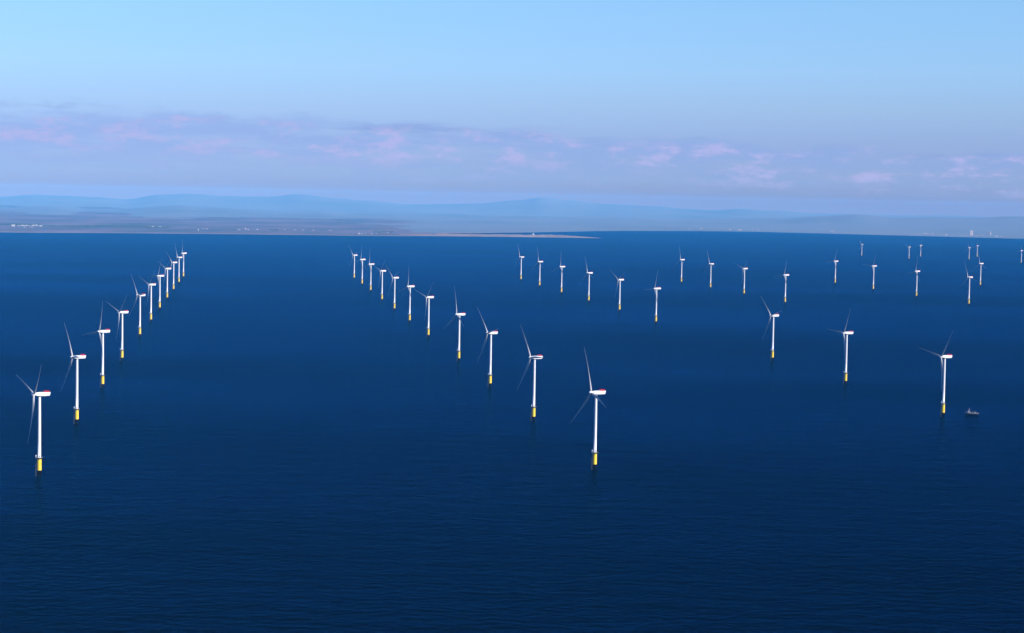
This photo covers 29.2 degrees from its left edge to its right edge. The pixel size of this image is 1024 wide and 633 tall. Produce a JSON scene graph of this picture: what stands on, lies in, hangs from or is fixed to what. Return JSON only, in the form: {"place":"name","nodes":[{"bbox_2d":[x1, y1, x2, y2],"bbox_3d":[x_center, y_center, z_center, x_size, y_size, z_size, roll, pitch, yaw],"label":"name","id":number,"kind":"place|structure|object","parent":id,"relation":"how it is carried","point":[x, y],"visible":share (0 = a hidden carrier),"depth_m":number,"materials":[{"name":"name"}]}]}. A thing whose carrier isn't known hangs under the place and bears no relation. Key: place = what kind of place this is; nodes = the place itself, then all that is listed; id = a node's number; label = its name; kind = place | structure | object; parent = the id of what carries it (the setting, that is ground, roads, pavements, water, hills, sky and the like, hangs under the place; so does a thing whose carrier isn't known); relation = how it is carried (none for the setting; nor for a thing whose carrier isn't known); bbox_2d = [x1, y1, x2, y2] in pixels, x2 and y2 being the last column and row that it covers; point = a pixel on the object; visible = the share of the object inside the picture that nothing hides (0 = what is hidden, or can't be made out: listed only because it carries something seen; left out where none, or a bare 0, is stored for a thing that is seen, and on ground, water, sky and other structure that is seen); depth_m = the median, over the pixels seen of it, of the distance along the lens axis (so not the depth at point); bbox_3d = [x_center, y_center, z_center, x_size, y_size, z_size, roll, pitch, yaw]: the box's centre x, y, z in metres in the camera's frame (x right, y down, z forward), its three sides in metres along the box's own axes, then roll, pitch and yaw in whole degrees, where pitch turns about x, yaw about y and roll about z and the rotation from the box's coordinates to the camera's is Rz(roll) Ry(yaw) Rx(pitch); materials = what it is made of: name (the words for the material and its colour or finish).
{"place":"outdoors","nodes":[
{"label":"outdoors","id":0,"kind":"place"},
{"bbox_2d":[399,232,594,237],"bbox_3d":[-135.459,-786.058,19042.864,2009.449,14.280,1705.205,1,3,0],"label":"sand spit","id":1,"kind":"structure","parent":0,"point":[465,234],"depth_m":18931.73,"materials":[{"name":"beige sand"}]},
{"bbox_2d":[0,231,1023,632],"bbox_3d":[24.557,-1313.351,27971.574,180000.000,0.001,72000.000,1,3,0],"label":"sea","id":2,"kind":"structure","parent":0,"point":[288,433],"depth_m":3040.00,"materials":[{"name":"liquid"}]},
{"bbox_2d":[17,369,50,475],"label":"wind turbine","id":3,"kind":"object","parent":2,"relation":"in","point":[39,457],"visible":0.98,"depth_m":2513.75,"materials":[{"name":"white paint"}]},
{"bbox_2d":[61,327,85,423],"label":"wind turbine","id":4,"kind":"object","parent":2,"relation":"in","point":[77,357],"visible":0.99,"depth_m":3083.93,"materials":[{"name":"white paint"}]},
{"bbox_2d":[83,302,109,387],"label":"wind turbine","id":5,"kind":"object","parent":2,"relation":"in","point":[99,331],"visible":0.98,"depth_m":3656.63,"materials":[{"name":"white paint"}]},
{"bbox_2d":[107,298,128,360],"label":"wind turbine","id":6,"kind":"object","parent":2,"relation":"in","point":[122,313],"visible":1,"depth_m":4244.32,"materials":[{"name":"white paint"}]},
{"bbox_2d":[129,275,145,336],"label":"wind turbine","id":7,"kind":"object","parent":2,"relation":"in","point":[140,295],"visible":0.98,"depth_m":4955.43,"materials":[{"name":"white paint"}]},
{"bbox_2d":[141,276,155,321],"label":"wind turbine","id":8,"kind":"object","parent":2,"relation":"in","point":[150,313],"visible":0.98,"depth_m":5532.81,"materials":[{"name":"white paint"}]},
{"bbox_2d":[148,262,163,309],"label":"wind turbine","id":9,"kind":"object","parent":2,"relation":"in","point":[159,303],"visible":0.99,"depth_m":6118.55,"materials":[{"name":"white paint"}]},
{"bbox_2d":[159,260,170,298],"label":"wind turbine","id":10,"kind":"object","parent":2,"relation":"in","point":[167,279],"visible":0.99,"depth_m":6705.60,"materials":[{"name":"white paint"}]},
{"bbox_2d":[168,255,176,290],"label":"wind turbine","id":11,"kind":"object","parent":2,"relation":"in","point":[173,262],"visible":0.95,"depth_m":7303.32,"materials":[{"name":"white paint"}]},
{"bbox_2d":[171,251,181,283],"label":"wind turbine","id":12,"kind":"object","parent":2,"relation":"in","point":[178,269],"visible":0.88,"depth_m":7880.44,"materials":[{"name":"white paint"}]},
{"bbox_2d":[178,246,186,277],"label":"wind turbine","id":13,"kind":"object","parent":2,"relation":"in","point":[183,262],"visible":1,"depth_m":8428.36,"materials":[{"name":"white paint"}]},
{"bbox_2d":[350,249,356,278],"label":"wind turbine","id":14,"kind":"object","parent":2,"relation":"in","point":[354,263],"visible":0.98,"depth_m":8613.01,"materials":[{"name":"white paint"}]},
{"bbox_2d":[353,251,365,284],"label":"wind turbine","id":15,"kind":"object","parent":2,"relation":"in","point":[362,268],"visible":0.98,"depth_m":8048.79,"materials":[{"name":"white paint"}]},
{"bbox_2d":[363,259,373,291],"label":"wind turbine","id":16,"kind":"object","parent":2,"relation":"in","point":[370,264],"visible":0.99,"depth_m":7516.75,"materials":[{"name":"white paint"}]},
{"bbox_2d":[375,261,385,300],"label":"wind turbine","id":17,"kind":"object","parent":2,"relation":"in","point":[382,271],"visible":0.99,"depth_m":6862.29,"materials":[{"name":"white paint"}]},
{"bbox_2d":[385,264,398,309],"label":"wind turbine","id":18,"kind":"object","parent":2,"relation":"in","point":[396,277],"visible":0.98,"depth_m":6305.82,"materials":[{"name":"white paint"}]},
{"bbox_2d":[398,276,414,322],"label":"wind turbine","id":19,"kind":"object","parent":2,"relation":"in","point":[409,289],"visible":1,"depth_m":5718.26,"materials":[{"name":"white paint"}]},
{"bbox_2d":[416,286,433,337],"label":"wind turbine","id":20,"kind":"object","parent":2,"relation":"in","point":[428,328],"visible":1,"depth_m":5120.91,"materials":[{"name":"white paint"}]},
{"bbox_2d":[448,286,465,360],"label":"wind turbine","id":21,"kind":"object","parent":2,"relation":"in","point":[460,314],"visible":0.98,"depth_m":4396.02,"materials":[{"name":"white paint"}]},
{"bbox_2d":[478,312,497,386],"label":"wind turbine","id":22,"kind":"object","parent":2,"relation":"in","point":[490,357],"visible":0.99,"depth_m":3813.17,"materials":[{"name":"white paint"}]},
{"bbox_2d":[515,248,523,280],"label":"wind turbine","id":23,"kind":"object","parent":2,"relation":"in","point":[521,257],"visible":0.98,"depth_m":8790.37,"materials":[{"name":"white paint"}]},
{"bbox_2d":[517,330,542,420],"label":"wind turbine","id":24,"kind":"object","parent":2,"relation":"in","point":[533,407],"visible":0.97,"depth_m":3242.40,"materials":[{"name":"white paint"}]},
{"bbox_2d":[531,248,542,286],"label":"wind turbine","id":25,"kind":"object","parent":2,"relation":"in","point":[539,270],"visible":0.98,"depth_m":8196.55,"materials":[{"name":"white paint"}]},
{"bbox_2d":[553,262,564,293],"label":"wind turbine","id":26,"kind":"object","parent":2,"relation":"in","point":[560,266],"visible":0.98,"depth_m":7632.76,"materials":[{"name":"white paint"}]},
{"bbox_2d":[581,259,592,301],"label":"wind turbine","id":27,"kind":"object","parent":2,"relation":"in","point":[589,273],"visible":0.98,"depth_m":7034.94,"materials":[{"name":"white paint"}]},
{"bbox_2d":[572,348,605,469],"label":"wind turbine","id":28,"kind":"object","parent":2,"relation":"in","point":[595,394],"visible":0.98,"depth_m":2670.69,"materials":[{"name":"white paint"}]},
{"bbox_2d":[611,271,623,311],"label":"wind turbine","id":29,"kind":"object","parent":2,"relation":"in","point":[620,280],"visible":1,"depth_m":6482.32,"materials":[{"name":"white paint"}]},
{"bbox_2d":[646,272,660,323],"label":"wind turbine","id":30,"kind":"object","parent":2,"relation":"in","point":[656,315],"visible":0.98,"depth_m":5883.39,"materials":[{"name":"white paint"}]},
{"bbox_2d":[676,247,684,282],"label":"wind turbine","id":31,"kind":"object","parent":2,"relation":"in","point":[681,268],"visible":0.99,"depth_m":8840.79,"materials":[{"name":"white paint"}]},
{"bbox_2d":[703,252,713,288],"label":"wind turbine","id":32,"kind":"object","parent":2,"relation":"in","point":[712,264],"visible":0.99,"depth_m":8318.31,"materials":[{"name":"white paint"}]},
{"bbox_2d":[735,263,747,294],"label":"wind turbine","id":33,"kind":"object","parent":2,"relation":"in","point":[744,278],"visible":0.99,"depth_m":7807.89,"materials":[{"name":"white paint"}]},
{"bbox_2d":[760,295,779,360],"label":"wind turbine","id":34,"kind":"object","parent":2,"relation":"in","point":[773,350],"visible":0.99,"depth_m":4579.37,"materials":[{"name":"white paint"}]},
{"bbox_2d":[775,262,788,303],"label":"wind turbine","id":35,"kind":"object","parent":2,"relation":"in","point":[784,274],"visible":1,"depth_m":7191.66,"materials":[{"name":"white paint"}]},
{"bbox_2d":[830,252,837,283],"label":"wind turbine","id":36,"kind":"object","parent":2,"relation":"in","point":[834,261],"visible":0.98,"depth_m":9054.26,"materials":[{"name":"white paint"}]},
{"bbox_2d":[828,312,852,383],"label":"wind turbine","id":37,"kind":"object","parent":2,"relation":"in","point":[845,358],"visible":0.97,"depth_m":4008.84,"materials":[{"name":"white paint"}]},
{"bbox_2d":[867,254,876,289],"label":"wind turbine","id":38,"kind":"object","parent":2,"relation":"in","point":[873,266],"visible":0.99,"depth_m":8447.66,"materials":[{"name":"white paint"}]},
{"bbox_2d":[905,257,919,296],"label":"wind turbine","id":39,"kind":"object","parent":2,"relation":"in","point":[916,279],"visible":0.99,"depth_m":7879.56,"materials":[{"name":"white paint"}]},
{"bbox_2d":[919,331,952,416],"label":"wind turbine","id":40,"kind":"object","parent":2,"relation":"in","point":[943,403],"visible":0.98,"depth_m":3424.56,"materials":[{"name":"white paint"}]},
{"bbox_2d":[960,262,976,304],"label":"wind turbine","id":41,"kind":"object","parent":2,"relation":"in","point":[971,277],"visible":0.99,"depth_m":7314.10,"materials":[{"name":"white paint"}]},
{"bbox_2d":[965,410,978,414],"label":"work boat","id":42,"kind":"object","parent":2,"relation":"on","point":[971,413],"visible":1,"depth_m":3464.02,"materials":[{"name":"white paint"}]},
{"bbox_2d":[971,252,983,285],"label":"wind turbine","id":43,"kind":"object","parent":2,"relation":"in","point":[980,271],"visible":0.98,"depth_m":9115.22,"materials":[{"name":"white paint"}]},
{"bbox_2d":[0,194,1023,238],"bbox_3d":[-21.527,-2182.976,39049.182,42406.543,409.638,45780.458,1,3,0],"label":"land and hills","id":44,"kind":"structure","parent":0,"point":[296,214],"depth_m":31464.16,"materials":[{"name":"blue plant"}]},
{"bbox_2d":[0,223,392,232],"bbox_3d":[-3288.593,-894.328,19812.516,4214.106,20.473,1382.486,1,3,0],"label":"distant woodland","id":45,"kind":"object","parent":44,"relation":"on","point":[121,226],"visible":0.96,"depth_m":19800.23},
{"bbox_2d":[0,0,1023,216],"label":"sky","id":46,"kind":"structure","parent":0,"point":[870,107],"materials":[{"name":"blue"}]}
]}

